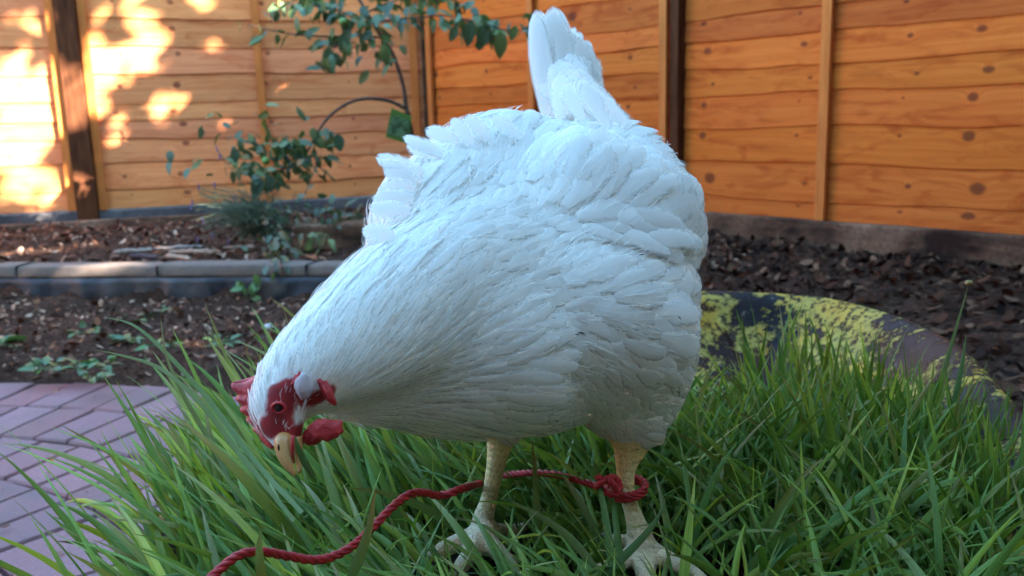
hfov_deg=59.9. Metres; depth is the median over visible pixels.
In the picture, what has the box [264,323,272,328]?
pebble
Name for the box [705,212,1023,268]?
timber sleeper
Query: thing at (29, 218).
gravel board
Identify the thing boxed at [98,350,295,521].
grass stalk
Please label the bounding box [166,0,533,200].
sapling
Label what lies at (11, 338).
weed
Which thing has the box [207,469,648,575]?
red cord
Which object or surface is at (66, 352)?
leaf litter
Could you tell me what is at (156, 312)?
weed
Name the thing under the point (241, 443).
grass stalk
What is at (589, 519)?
grass stalk
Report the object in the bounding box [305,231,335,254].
seedling
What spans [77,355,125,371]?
weed
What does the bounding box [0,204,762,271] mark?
leaf litter
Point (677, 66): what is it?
fence post
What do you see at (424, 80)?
fence post
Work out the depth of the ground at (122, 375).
2.98 m
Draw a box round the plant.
[337,199,363,219]
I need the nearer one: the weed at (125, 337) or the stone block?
the weed at (125, 337)
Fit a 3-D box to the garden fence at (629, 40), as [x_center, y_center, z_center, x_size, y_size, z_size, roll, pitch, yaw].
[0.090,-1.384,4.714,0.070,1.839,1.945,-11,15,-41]
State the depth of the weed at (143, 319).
3.02 m
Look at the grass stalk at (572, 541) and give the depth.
0.67 m
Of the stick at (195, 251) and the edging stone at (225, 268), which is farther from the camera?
the stick at (195, 251)
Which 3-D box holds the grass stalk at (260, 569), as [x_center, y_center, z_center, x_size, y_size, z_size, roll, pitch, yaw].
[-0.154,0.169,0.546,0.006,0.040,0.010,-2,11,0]
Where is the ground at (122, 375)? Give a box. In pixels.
[0,195,1023,410]
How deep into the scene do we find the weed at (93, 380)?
2.36 m
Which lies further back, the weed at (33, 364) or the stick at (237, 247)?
the stick at (237, 247)
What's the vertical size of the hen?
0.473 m
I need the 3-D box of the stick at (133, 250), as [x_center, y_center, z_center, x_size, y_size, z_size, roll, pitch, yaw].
[-1.568,-0.153,3.681,0.150,0.026,0.025,-6,12,-24]
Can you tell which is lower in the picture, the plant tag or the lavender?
the lavender
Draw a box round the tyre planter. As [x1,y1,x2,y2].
[154,291,1023,575]
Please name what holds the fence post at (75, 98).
on the ground at (122, 375)
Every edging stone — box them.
[0,262,31,277]
[18,261,165,277]
[158,260,280,276]
[279,260,313,276]
[308,261,345,276]
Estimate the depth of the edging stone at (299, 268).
3.26 m
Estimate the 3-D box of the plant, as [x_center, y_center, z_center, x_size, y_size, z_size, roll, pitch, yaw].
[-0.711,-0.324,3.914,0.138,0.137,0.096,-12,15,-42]
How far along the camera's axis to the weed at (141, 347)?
2.70 m
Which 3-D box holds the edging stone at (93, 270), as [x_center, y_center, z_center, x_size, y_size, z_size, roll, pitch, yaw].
[-1.602,-0.071,3.406,0.554,0.048,0.125,0,11,7]
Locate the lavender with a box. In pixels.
[189,146,292,245]
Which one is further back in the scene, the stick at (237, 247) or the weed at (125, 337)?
the stick at (237, 247)
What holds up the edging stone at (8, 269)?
on the ground at (122, 375)
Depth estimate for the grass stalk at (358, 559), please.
0.57 m
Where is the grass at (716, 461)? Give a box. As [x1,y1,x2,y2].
[0,289,1023,575]
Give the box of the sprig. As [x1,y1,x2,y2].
[230,274,261,300]
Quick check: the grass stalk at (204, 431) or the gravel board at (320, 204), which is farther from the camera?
the gravel board at (320, 204)
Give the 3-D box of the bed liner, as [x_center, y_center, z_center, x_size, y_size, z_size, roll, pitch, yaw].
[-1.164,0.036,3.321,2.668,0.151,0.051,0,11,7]
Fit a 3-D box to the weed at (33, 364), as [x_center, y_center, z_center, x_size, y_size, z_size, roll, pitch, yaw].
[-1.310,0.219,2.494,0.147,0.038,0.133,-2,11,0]
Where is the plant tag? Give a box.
[386,104,411,142]
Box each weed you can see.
[0,335,26,347]
[18,356,70,373]
[52,359,106,378]
[66,320,100,337]
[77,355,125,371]
[84,371,114,383]
[107,333,144,343]
[116,313,156,321]
[134,338,184,350]
[139,305,173,315]
[202,334,241,348]
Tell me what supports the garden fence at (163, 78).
on the gravel board at (320, 204)
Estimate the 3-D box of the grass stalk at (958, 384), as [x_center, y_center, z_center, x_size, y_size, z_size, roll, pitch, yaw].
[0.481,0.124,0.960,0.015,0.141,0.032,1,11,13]
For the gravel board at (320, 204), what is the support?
on the ground at (122, 375)
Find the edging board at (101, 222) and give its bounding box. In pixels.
[0,211,263,229]
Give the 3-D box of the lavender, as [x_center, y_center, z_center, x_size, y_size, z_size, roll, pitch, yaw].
[-1.142,-0.387,3.714,0.432,0.416,0.250,-2,11,0]
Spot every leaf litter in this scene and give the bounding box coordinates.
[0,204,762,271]
[0,293,310,396]
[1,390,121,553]
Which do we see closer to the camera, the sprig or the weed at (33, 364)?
the weed at (33, 364)
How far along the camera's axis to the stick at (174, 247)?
3.76 m
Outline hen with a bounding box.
[231,8,707,575]
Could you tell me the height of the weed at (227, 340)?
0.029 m
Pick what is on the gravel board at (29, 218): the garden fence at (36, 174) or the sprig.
the garden fence at (36, 174)
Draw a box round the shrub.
[241,146,358,282]
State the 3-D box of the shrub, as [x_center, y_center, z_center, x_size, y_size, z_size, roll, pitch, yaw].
[-0.900,-0.331,3.620,0.424,0.476,0.886,2,12,18]
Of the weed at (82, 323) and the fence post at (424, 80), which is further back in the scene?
the fence post at (424, 80)
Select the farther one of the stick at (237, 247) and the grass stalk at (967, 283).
the stick at (237, 247)
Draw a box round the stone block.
[293,219,367,251]
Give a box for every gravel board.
[0,211,77,224]
[99,196,372,218]
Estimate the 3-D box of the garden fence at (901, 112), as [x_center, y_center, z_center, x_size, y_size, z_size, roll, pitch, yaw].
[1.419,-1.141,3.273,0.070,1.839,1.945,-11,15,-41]
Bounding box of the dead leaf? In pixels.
[172,306,183,313]
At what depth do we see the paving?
2.00 m
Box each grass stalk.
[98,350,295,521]
[105,317,302,513]
[160,317,239,500]
[255,529,265,575]
[294,436,315,477]
[346,489,374,575]
[504,497,599,572]
[561,473,606,556]
[601,503,664,575]
[938,280,973,398]
[952,337,965,407]
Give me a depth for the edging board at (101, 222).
4.86 m
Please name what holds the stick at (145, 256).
on the ground at (122, 375)
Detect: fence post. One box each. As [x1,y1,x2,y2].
[52,0,99,220]
[419,10,428,140]
[670,0,685,167]
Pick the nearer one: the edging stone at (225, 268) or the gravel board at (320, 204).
the edging stone at (225, 268)
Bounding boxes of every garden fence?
[0,0,76,213]
[76,0,424,209]
[424,0,670,146]
[684,0,1023,234]
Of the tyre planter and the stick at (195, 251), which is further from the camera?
the stick at (195, 251)
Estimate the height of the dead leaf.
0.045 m
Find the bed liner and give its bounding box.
[0,276,329,300]
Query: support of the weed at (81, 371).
on the ground at (122, 375)
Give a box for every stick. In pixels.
[114,247,152,254]
[129,253,159,259]
[154,245,202,250]
[166,253,191,260]
[169,249,215,254]
[223,245,255,249]
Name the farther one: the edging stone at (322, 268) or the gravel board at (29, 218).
the gravel board at (29, 218)
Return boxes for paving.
[0,383,238,575]

